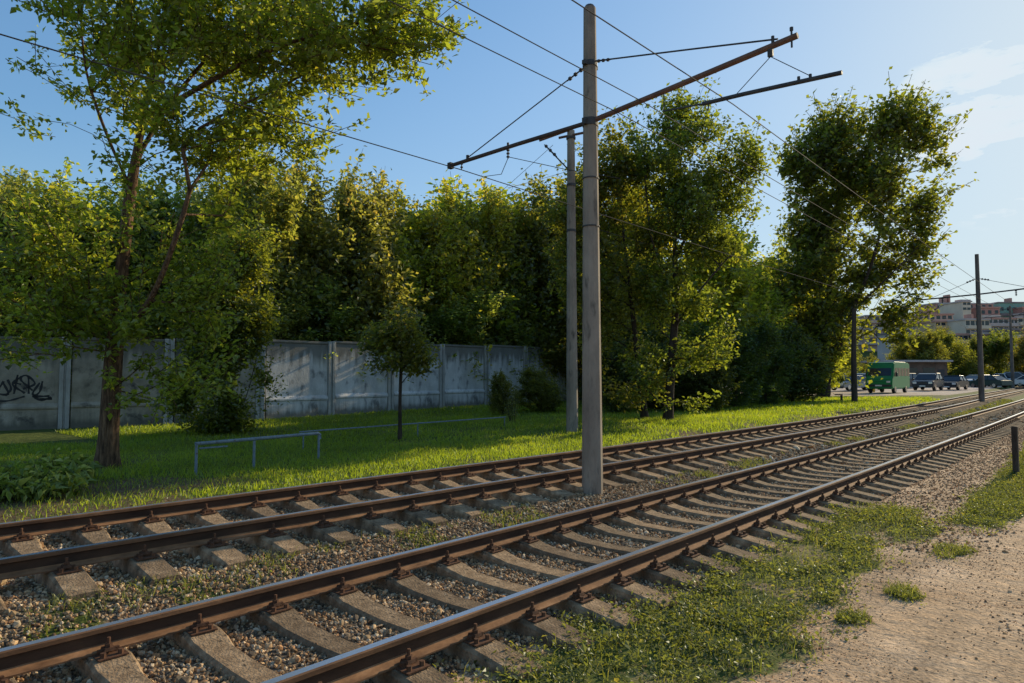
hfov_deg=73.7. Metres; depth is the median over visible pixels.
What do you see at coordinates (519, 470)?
concrete sleeper
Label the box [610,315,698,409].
hedge bush
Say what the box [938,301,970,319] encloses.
apartment block
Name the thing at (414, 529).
median weeds
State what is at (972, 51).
sky
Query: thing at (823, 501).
concrete sleeper
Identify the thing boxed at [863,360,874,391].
yellow sign
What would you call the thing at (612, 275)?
maple tree
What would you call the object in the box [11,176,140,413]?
thicket tree
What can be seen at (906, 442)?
concrete sleeper
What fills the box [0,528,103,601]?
concrete sleeper
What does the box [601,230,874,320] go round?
overhead wire
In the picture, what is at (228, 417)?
bushy tree
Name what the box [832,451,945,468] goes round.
concrete sleeper
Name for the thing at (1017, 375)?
parked suv
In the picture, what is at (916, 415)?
concrete sleeper
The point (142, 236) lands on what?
thicket tree
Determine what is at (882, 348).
apartment block
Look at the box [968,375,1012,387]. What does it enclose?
parked sedan
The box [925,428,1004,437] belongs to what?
concrete sleeper
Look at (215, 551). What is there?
concrete sleeper
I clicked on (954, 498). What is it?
path pebbles
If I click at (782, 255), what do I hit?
background tree
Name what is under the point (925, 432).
concrete sleeper
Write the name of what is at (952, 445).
concrete sleeper
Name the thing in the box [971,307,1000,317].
apartment block
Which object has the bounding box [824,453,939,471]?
concrete sleeper
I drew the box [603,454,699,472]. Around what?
concrete sleeper
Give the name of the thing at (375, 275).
thicket tree
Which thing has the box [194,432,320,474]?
pipe railing
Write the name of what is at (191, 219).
thicket tree
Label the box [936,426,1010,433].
concrete sleeper
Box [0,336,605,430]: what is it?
concrete wall
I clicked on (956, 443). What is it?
concrete sleeper
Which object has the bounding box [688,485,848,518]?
concrete sleeper
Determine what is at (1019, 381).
parked sedan
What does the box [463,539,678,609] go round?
concrete sleeper
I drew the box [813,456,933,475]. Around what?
concrete sleeper
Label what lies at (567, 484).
concrete sleeper
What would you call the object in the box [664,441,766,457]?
concrete sleeper
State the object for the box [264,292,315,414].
undergrowth bush
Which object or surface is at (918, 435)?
concrete sleeper
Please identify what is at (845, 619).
grass tuft
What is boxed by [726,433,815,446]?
concrete sleeper
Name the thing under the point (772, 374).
hedge bush
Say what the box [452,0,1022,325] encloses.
overhead wire
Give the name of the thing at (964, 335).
apartment block
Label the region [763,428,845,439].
concrete sleeper
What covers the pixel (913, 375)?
parked suv
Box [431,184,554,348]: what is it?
thicket tree
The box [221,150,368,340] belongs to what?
thicket tree
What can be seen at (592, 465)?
tram line pole
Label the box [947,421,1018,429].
concrete sleeper
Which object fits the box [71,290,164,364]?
undergrowth bush
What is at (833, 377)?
background tree
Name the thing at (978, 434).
concrete sleeper
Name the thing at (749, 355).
hedge bush
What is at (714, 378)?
hedge bush
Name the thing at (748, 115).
overhead wire
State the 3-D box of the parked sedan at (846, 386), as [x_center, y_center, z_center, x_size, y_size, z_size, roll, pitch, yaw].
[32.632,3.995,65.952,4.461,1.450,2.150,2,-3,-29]
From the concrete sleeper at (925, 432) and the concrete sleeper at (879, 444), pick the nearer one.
the concrete sleeper at (879, 444)
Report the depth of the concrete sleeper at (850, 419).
23.75 m
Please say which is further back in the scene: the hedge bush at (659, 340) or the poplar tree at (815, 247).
the poplar tree at (815, 247)
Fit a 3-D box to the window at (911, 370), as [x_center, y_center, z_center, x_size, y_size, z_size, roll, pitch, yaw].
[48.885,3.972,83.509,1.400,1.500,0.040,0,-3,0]
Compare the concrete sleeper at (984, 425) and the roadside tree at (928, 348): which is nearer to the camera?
the concrete sleeper at (984, 425)
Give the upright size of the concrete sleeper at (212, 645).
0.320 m
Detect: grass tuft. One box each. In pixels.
[833,603,874,625]
[870,573,926,605]
[916,539,978,561]
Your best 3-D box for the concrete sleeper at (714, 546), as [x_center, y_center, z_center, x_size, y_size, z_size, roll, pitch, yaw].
[1.426,2.163,7.563,2.680,0.320,0.318,-3,-4,42]
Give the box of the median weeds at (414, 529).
[0,399,1014,640]
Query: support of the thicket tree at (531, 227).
on the ground at (904, 639)
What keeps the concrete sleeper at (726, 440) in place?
on the ground at (904, 639)
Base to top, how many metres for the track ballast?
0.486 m
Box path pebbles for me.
[452,427,1023,682]
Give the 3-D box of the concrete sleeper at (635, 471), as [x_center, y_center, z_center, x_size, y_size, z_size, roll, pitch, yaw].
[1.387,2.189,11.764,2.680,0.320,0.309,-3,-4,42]
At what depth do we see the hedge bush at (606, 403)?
26.72 m
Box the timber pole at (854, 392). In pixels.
[851,308,857,401]
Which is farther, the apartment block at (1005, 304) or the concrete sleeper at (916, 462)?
the apartment block at (1005, 304)
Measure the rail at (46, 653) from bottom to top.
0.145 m
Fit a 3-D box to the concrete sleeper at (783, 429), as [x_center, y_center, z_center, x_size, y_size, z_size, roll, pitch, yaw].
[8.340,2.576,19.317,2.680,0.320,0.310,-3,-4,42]
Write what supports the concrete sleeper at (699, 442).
on the ground at (904, 639)
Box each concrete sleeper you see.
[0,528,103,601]
[0,596,7,615]
[0,675,16,682]
[60,519,181,585]
[70,636,152,682]
[118,511,252,568]
[165,613,321,682]
[175,504,310,555]
[223,497,360,545]
[239,594,455,682]
[267,491,407,535]
[308,486,449,527]
[309,577,544,682]
[347,481,484,519]
[365,563,597,651]
[384,476,516,512]
[417,551,641,630]
[418,472,548,505]
[447,469,576,498]
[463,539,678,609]
[474,465,583,492]
[498,462,623,488]
[501,530,712,592]
[524,459,645,484]
[536,522,741,576]
[547,456,664,479]
[567,455,681,476]
[569,514,764,563]
[599,507,785,552]
[603,449,714,469]
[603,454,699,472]
[622,501,804,543]
[623,447,728,465]
[638,445,741,463]
[649,495,820,533]
[650,443,753,459]
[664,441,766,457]
[668,490,833,526]
[680,439,777,454]
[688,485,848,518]
[692,437,787,452]
[704,436,796,451]
[706,481,862,512]
[715,434,806,449]
[723,477,874,505]
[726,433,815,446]
[735,432,823,444]
[741,473,885,500]
[746,430,831,442]
[752,429,838,440]
[753,470,894,495]
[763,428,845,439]
[769,467,903,490]
[772,427,852,438]
[779,427,859,437]
[782,464,912,486]
[786,425,864,435]
[792,424,869,434]
[793,461,919,481]
[799,424,876,432]
[804,458,926,478]
[807,422,881,431]
[813,421,886,430]
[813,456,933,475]
[820,420,890,429]
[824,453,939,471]
[825,420,895,427]
[831,419,900,426]
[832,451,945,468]
[837,418,904,425]
[841,449,950,466]
[842,417,907,424]
[844,417,911,424]
[849,447,956,463]
[851,417,915,423]
[856,415,918,422]
[856,445,960,460]
[860,414,922,421]
[863,443,965,458]
[864,414,926,420]
[868,442,969,456]
[869,413,929,419]
[872,413,931,419]
[876,413,935,418]
[877,440,973,454]
[880,411,936,417]
[882,439,977,451]
[883,412,940,417]
[887,410,939,415]
[888,437,981,449]
[893,409,945,414]
[893,436,984,448]
[895,409,950,414]
[899,435,987,446]
[901,434,990,444]
[908,432,993,442]
[913,431,996,441]
[915,430,999,440]
[919,429,1001,438]
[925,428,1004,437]
[929,428,1006,435]
[932,426,1008,434]
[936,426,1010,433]
[939,424,1010,432]
[941,423,1009,430]
[944,422,1010,429]
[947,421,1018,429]
[951,421,1020,428]
[954,421,1022,427]
[957,419,1023,426]
[958,419,1023,425]
[961,418,1023,424]
[965,418,1023,423]
[967,417,1018,421]
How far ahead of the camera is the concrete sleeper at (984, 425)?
24.84 m
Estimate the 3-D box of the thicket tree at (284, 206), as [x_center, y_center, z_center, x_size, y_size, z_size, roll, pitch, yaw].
[-11.326,-2.605,28.706,6.811,11.455,6.834,0,-3,-4]
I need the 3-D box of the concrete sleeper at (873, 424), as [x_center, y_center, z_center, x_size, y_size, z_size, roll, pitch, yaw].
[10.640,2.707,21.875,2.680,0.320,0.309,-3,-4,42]
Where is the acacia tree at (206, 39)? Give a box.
[0,0,480,468]
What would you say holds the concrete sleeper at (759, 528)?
on the ground at (904, 639)
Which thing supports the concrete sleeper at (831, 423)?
on the ground at (904, 639)
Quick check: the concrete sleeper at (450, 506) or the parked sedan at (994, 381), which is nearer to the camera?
the concrete sleeper at (450, 506)
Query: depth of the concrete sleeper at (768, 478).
11.17 m
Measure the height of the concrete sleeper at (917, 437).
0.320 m
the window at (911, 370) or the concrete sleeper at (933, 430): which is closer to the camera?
the concrete sleeper at (933, 430)
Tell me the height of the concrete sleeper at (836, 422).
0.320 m
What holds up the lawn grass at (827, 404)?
on the ground at (904, 639)
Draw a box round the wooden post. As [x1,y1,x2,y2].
[1011,426,1019,475]
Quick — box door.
[938,369,944,375]
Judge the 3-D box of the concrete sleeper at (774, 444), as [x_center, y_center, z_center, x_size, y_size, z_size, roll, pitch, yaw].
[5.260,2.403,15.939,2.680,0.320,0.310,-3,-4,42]
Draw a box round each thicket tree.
[0,165,78,335]
[0,170,98,213]
[2,157,192,264]
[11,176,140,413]
[23,160,194,377]
[38,183,95,210]
[114,173,249,338]
[152,144,326,337]
[191,184,349,320]
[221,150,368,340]
[280,145,433,341]
[282,178,324,266]
[305,191,469,306]
[350,191,467,356]
[359,175,521,376]
[397,198,460,298]
[422,169,563,344]
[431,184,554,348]
[457,173,681,260]
[464,193,558,317]
[495,164,599,386]
[529,166,633,388]
[604,181,703,316]
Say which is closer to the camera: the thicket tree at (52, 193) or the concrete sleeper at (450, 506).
the concrete sleeper at (450, 506)
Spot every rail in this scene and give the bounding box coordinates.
[0,387,1022,540]
[0,390,1023,580]
[0,399,1023,678]
[261,411,1023,682]
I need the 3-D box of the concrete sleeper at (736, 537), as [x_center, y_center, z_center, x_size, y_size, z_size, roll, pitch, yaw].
[1.808,2.185,7.986,2.680,0.320,0.309,-3,-4,42]
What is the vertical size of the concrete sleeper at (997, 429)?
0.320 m
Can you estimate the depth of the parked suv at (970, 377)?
83.50 m
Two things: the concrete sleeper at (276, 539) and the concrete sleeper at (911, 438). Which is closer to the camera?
the concrete sleeper at (276, 539)
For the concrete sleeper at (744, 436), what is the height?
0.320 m
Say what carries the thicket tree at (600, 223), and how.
on the ground at (904, 639)
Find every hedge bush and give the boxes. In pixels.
[601,339,642,413]
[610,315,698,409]
[660,331,742,411]
[679,313,783,406]
[737,318,802,404]
[756,317,834,401]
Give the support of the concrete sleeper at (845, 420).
on the ground at (904, 639)
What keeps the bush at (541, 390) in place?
on the ground at (904, 639)
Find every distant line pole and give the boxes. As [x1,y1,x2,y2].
[920,254,1023,401]
[984,306,1023,388]
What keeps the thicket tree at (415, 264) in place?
on the ground at (904, 639)
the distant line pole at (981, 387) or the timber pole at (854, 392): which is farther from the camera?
the distant line pole at (981, 387)
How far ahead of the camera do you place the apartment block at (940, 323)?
205.67 m
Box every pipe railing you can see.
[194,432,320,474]
[299,417,505,448]
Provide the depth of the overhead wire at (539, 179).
16.07 m
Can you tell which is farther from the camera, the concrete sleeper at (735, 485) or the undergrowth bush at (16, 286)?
the undergrowth bush at (16, 286)
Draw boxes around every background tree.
[600,239,691,395]
[635,213,790,399]
[703,249,805,396]
[743,234,843,391]
[818,282,862,389]
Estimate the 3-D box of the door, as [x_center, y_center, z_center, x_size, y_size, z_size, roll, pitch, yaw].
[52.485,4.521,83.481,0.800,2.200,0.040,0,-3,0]
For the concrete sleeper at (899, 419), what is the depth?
23.86 m
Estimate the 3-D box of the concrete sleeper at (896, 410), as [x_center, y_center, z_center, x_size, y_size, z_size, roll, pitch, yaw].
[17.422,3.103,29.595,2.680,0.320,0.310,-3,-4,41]
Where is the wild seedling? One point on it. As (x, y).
(511, 413)
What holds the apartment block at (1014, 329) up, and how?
on the ground at (904, 639)
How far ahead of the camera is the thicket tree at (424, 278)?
34.95 m
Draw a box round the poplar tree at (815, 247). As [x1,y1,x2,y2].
[757,66,978,396]
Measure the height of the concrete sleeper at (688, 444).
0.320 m
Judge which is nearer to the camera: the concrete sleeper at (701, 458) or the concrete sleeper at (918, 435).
the concrete sleeper at (701, 458)
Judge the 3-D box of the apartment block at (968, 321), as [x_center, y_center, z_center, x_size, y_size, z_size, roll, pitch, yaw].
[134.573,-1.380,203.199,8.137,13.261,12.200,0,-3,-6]
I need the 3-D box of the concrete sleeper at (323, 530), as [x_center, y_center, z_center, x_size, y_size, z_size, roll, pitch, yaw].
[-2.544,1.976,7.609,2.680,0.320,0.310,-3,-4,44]
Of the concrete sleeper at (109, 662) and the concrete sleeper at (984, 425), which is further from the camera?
the concrete sleeper at (984, 425)
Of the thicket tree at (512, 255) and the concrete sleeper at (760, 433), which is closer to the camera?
the concrete sleeper at (760, 433)
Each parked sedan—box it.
[831,375,867,390]
[937,375,968,389]
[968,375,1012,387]
[1015,375,1023,386]
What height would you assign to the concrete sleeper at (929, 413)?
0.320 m
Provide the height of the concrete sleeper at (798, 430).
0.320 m
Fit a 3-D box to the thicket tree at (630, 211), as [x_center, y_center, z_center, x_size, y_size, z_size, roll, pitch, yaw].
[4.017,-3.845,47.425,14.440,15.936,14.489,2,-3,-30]
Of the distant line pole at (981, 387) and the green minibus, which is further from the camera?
the green minibus
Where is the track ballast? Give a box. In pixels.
[0,398,1023,682]
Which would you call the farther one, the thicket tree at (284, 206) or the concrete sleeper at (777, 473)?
the thicket tree at (284, 206)
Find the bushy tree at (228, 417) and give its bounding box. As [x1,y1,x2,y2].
[147,211,290,436]
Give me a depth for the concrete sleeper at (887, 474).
12.46 m
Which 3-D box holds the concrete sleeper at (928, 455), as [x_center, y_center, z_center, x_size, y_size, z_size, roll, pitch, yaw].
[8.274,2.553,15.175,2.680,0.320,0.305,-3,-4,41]
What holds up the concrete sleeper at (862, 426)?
on the ground at (904, 639)
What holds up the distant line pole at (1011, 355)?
on the ground at (904, 639)
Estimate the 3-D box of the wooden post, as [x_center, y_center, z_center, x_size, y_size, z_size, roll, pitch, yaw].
[9.117,2.139,12.363,0.092,1.200,0.092,3,-4,-43]
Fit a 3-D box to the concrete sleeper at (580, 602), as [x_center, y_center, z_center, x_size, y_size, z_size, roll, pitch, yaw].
[-0.106,2.076,5.870,2.680,0.320,0.318,-3,-4,42]
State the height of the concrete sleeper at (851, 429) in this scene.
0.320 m
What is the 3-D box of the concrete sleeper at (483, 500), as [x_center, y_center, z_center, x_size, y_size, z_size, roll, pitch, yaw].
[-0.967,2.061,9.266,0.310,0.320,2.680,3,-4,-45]
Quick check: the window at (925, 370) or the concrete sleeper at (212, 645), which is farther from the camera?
the window at (925, 370)
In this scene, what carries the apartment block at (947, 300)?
on the ground at (904, 639)
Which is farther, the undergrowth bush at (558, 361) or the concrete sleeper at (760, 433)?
the undergrowth bush at (558, 361)
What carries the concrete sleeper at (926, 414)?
on the ground at (904, 639)
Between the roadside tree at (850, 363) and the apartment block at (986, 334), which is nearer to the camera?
the roadside tree at (850, 363)
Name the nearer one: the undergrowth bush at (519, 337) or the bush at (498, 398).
the bush at (498, 398)
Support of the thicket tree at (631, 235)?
on the ground at (904, 639)
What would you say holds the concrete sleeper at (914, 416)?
on the ground at (904, 639)
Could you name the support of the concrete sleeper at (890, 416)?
on the ground at (904, 639)
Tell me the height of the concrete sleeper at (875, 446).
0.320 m
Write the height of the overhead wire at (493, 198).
1.976 m
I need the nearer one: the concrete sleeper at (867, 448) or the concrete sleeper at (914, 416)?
the concrete sleeper at (867, 448)
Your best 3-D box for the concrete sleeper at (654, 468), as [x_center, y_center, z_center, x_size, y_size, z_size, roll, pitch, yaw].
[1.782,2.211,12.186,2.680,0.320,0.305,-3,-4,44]
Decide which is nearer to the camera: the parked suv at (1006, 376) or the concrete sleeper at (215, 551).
the concrete sleeper at (215, 551)
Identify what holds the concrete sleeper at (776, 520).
on the ground at (904, 639)
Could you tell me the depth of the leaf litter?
10.53 m
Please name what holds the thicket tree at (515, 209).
on the ground at (904, 639)
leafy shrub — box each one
[0,457,97,502]
[0,460,18,488]
[16,447,102,479]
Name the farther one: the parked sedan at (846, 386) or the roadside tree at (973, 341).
the roadside tree at (973, 341)
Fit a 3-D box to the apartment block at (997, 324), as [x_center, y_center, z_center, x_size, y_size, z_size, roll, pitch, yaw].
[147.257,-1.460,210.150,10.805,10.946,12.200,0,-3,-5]
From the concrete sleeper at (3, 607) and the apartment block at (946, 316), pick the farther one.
the apartment block at (946, 316)
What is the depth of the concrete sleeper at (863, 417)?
24.72 m
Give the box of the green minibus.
[866,362,909,392]
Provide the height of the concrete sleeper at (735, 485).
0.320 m
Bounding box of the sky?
[0,0,1023,320]
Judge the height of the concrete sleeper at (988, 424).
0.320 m
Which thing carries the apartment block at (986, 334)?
on the ground at (904, 639)
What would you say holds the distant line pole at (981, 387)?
on the ground at (904, 639)
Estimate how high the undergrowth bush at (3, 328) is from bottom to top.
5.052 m
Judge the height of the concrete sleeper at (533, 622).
0.320 m
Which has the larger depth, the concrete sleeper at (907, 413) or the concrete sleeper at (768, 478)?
the concrete sleeper at (907, 413)
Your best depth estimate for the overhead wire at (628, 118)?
9.29 m
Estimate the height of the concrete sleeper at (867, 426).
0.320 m
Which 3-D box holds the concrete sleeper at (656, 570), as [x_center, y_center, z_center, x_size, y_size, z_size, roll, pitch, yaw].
[0.659,2.120,6.715,2.680,0.320,0.305,-3,-4,42]
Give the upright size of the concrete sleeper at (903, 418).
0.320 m
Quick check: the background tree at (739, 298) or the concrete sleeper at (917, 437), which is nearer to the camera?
the concrete sleeper at (917, 437)
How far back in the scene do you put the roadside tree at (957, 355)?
93.73 m
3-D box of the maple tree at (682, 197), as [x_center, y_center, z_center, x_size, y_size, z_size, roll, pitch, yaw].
[6.030,-3.011,22.486,5.237,11.516,4.928,-3,-4,42]
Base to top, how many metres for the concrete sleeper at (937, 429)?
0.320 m
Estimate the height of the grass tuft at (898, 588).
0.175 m
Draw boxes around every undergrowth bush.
[0,277,31,336]
[0,285,96,407]
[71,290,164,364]
[105,299,185,416]
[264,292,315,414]
[281,267,396,380]
[378,305,453,349]
[413,287,507,380]
[448,288,547,378]
[517,291,581,397]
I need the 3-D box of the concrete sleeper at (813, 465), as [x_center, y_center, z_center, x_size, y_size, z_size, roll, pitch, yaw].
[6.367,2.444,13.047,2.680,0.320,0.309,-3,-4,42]
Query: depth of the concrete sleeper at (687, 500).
9.10 m
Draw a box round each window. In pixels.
[909,368,917,374]
[923,368,934,372]
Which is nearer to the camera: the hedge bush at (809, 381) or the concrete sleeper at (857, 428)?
the concrete sleeper at (857, 428)
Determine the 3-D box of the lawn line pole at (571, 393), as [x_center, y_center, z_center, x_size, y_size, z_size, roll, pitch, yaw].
[1.578,-1.450,19.089,1.605,9.135,0.442,-1,-3,16]
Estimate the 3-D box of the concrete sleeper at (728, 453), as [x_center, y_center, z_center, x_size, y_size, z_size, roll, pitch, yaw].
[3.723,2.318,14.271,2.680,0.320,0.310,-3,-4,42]
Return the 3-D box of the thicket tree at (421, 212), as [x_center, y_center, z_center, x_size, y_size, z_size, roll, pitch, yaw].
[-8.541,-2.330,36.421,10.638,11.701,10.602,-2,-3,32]
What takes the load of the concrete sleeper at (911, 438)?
on the ground at (904, 639)
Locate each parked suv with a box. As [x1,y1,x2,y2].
[910,373,916,385]
[912,373,943,390]
[966,375,991,386]
[987,374,1016,385]
[1003,372,1023,385]
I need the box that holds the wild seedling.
[504,396,519,421]
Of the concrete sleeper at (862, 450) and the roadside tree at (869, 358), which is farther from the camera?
the roadside tree at (869, 358)
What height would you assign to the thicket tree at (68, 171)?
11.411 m
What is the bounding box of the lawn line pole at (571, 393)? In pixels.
[539,130,582,431]
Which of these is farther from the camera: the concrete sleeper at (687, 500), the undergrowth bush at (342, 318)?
the undergrowth bush at (342, 318)
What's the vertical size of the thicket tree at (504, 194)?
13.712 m
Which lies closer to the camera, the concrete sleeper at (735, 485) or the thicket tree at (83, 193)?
the concrete sleeper at (735, 485)
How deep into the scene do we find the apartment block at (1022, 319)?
205.07 m
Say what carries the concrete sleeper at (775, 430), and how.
on the ground at (904, 639)
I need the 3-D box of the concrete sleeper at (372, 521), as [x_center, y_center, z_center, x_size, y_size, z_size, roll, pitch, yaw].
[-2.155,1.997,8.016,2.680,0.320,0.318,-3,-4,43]
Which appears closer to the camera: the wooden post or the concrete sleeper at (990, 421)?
the wooden post
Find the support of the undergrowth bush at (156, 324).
on the ground at (904, 639)
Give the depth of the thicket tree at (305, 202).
35.10 m
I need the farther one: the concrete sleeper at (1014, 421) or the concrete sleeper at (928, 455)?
the concrete sleeper at (1014, 421)
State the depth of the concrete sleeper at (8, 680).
3.83 m
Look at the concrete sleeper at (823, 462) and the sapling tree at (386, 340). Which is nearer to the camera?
the concrete sleeper at (823, 462)
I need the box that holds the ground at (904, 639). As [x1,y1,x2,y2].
[0,349,1023,682]
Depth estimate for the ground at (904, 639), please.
5.49 m
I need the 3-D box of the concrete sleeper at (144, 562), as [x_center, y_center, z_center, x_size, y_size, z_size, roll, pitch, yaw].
[-3.731,1.913,6.370,2.680,0.320,0.318,-3,-4,43]
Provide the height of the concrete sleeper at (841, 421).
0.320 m
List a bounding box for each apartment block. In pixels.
[848,321,861,348]
[856,314,918,350]
[877,331,919,359]
[914,320,948,334]
[915,294,994,313]
[919,309,953,321]
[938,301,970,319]
[947,314,991,332]
[950,333,969,345]
[970,332,992,368]
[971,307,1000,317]
[971,328,1023,370]
[984,317,1020,328]
[993,298,1023,317]
[1013,307,1023,313]
[1013,316,1023,327]
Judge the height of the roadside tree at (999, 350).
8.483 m
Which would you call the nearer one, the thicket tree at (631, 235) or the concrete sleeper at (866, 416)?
the concrete sleeper at (866, 416)
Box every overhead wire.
[0,33,997,344]
[387,0,1021,330]
[430,145,552,254]
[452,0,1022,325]
[509,171,567,187]
[571,0,1023,311]
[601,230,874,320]
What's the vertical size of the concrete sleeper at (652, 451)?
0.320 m
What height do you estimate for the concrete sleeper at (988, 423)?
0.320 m
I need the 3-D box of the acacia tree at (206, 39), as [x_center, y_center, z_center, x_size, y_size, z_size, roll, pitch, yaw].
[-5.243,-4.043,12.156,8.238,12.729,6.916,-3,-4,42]
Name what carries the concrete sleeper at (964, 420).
on the ground at (904, 639)
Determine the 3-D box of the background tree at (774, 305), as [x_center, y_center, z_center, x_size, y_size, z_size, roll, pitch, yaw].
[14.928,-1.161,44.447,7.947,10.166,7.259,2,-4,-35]
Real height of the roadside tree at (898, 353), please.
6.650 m
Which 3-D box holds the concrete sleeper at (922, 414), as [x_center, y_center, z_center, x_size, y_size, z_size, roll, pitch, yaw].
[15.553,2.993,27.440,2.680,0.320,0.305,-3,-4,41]
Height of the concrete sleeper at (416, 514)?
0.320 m
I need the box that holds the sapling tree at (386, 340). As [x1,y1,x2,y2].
[350,297,446,439]
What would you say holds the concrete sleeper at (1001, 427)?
on the ground at (904, 639)
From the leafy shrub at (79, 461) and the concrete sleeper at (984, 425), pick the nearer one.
the leafy shrub at (79, 461)
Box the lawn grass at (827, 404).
[0,395,939,521]
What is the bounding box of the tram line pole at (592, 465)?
[447,3,842,494]
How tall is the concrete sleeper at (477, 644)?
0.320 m
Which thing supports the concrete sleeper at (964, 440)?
on the ground at (904, 639)
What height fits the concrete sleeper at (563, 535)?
0.320 m
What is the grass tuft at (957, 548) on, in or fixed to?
on the ground at (904, 639)
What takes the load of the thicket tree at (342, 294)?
on the ground at (904, 639)
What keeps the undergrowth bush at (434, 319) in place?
on the ground at (904, 639)
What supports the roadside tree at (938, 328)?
on the ground at (904, 639)
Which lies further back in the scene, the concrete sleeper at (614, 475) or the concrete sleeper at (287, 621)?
the concrete sleeper at (614, 475)
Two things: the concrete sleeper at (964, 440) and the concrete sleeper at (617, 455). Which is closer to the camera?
the concrete sleeper at (617, 455)
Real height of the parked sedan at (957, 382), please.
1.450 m
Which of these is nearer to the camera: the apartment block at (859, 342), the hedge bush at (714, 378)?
the hedge bush at (714, 378)
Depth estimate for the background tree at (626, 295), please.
35.36 m
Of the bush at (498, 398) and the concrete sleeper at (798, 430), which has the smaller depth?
the concrete sleeper at (798, 430)
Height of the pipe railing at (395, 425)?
0.622 m
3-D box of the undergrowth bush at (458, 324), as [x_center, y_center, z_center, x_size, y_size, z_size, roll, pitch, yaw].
[-3.739,0.221,34.528,6.425,6.303,6.447,1,-3,-11]
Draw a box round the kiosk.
[859,360,952,386]
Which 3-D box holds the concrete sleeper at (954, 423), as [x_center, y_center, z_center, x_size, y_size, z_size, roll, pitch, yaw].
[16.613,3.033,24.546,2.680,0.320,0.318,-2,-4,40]
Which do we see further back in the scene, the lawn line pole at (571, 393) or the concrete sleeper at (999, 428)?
the concrete sleeper at (999, 428)
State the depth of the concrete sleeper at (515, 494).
9.06 m
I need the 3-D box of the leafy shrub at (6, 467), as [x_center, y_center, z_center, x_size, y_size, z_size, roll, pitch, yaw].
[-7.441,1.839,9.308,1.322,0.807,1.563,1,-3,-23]
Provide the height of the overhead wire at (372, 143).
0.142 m
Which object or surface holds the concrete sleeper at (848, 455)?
on the ground at (904, 639)
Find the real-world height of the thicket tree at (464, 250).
12.473 m
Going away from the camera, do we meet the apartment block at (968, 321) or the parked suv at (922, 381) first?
the parked suv at (922, 381)
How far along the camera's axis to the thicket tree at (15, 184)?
23.39 m
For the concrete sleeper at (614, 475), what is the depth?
10.71 m
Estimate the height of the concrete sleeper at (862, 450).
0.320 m
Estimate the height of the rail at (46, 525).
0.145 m
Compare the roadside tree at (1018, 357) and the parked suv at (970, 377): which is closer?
the parked suv at (970, 377)
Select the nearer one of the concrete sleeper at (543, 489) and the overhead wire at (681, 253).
the concrete sleeper at (543, 489)
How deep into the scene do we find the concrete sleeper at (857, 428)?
20.01 m
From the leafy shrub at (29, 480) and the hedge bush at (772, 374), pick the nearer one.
the leafy shrub at (29, 480)
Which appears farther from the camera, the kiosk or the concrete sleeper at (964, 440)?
the kiosk
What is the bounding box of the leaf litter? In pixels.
[0,455,517,520]
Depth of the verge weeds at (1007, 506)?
5.30 m
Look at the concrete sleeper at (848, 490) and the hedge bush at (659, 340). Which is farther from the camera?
the hedge bush at (659, 340)
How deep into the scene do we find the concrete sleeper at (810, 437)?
17.02 m
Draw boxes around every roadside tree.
[836,348,864,378]
[858,352,879,372]
[883,343,914,359]
[903,327,956,374]
[919,324,959,366]
[931,327,988,376]
[957,332,996,374]
[969,328,1020,374]
[1003,328,1023,371]
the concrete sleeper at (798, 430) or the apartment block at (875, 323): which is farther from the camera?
the apartment block at (875, 323)
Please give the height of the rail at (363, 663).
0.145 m
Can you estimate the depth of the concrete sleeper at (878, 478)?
12.00 m
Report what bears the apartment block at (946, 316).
on the ground at (904, 639)
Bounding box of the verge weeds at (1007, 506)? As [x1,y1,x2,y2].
[433,441,1023,682]
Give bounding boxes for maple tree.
[532,108,679,418]
[612,77,788,420]
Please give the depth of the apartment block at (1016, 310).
252.22 m

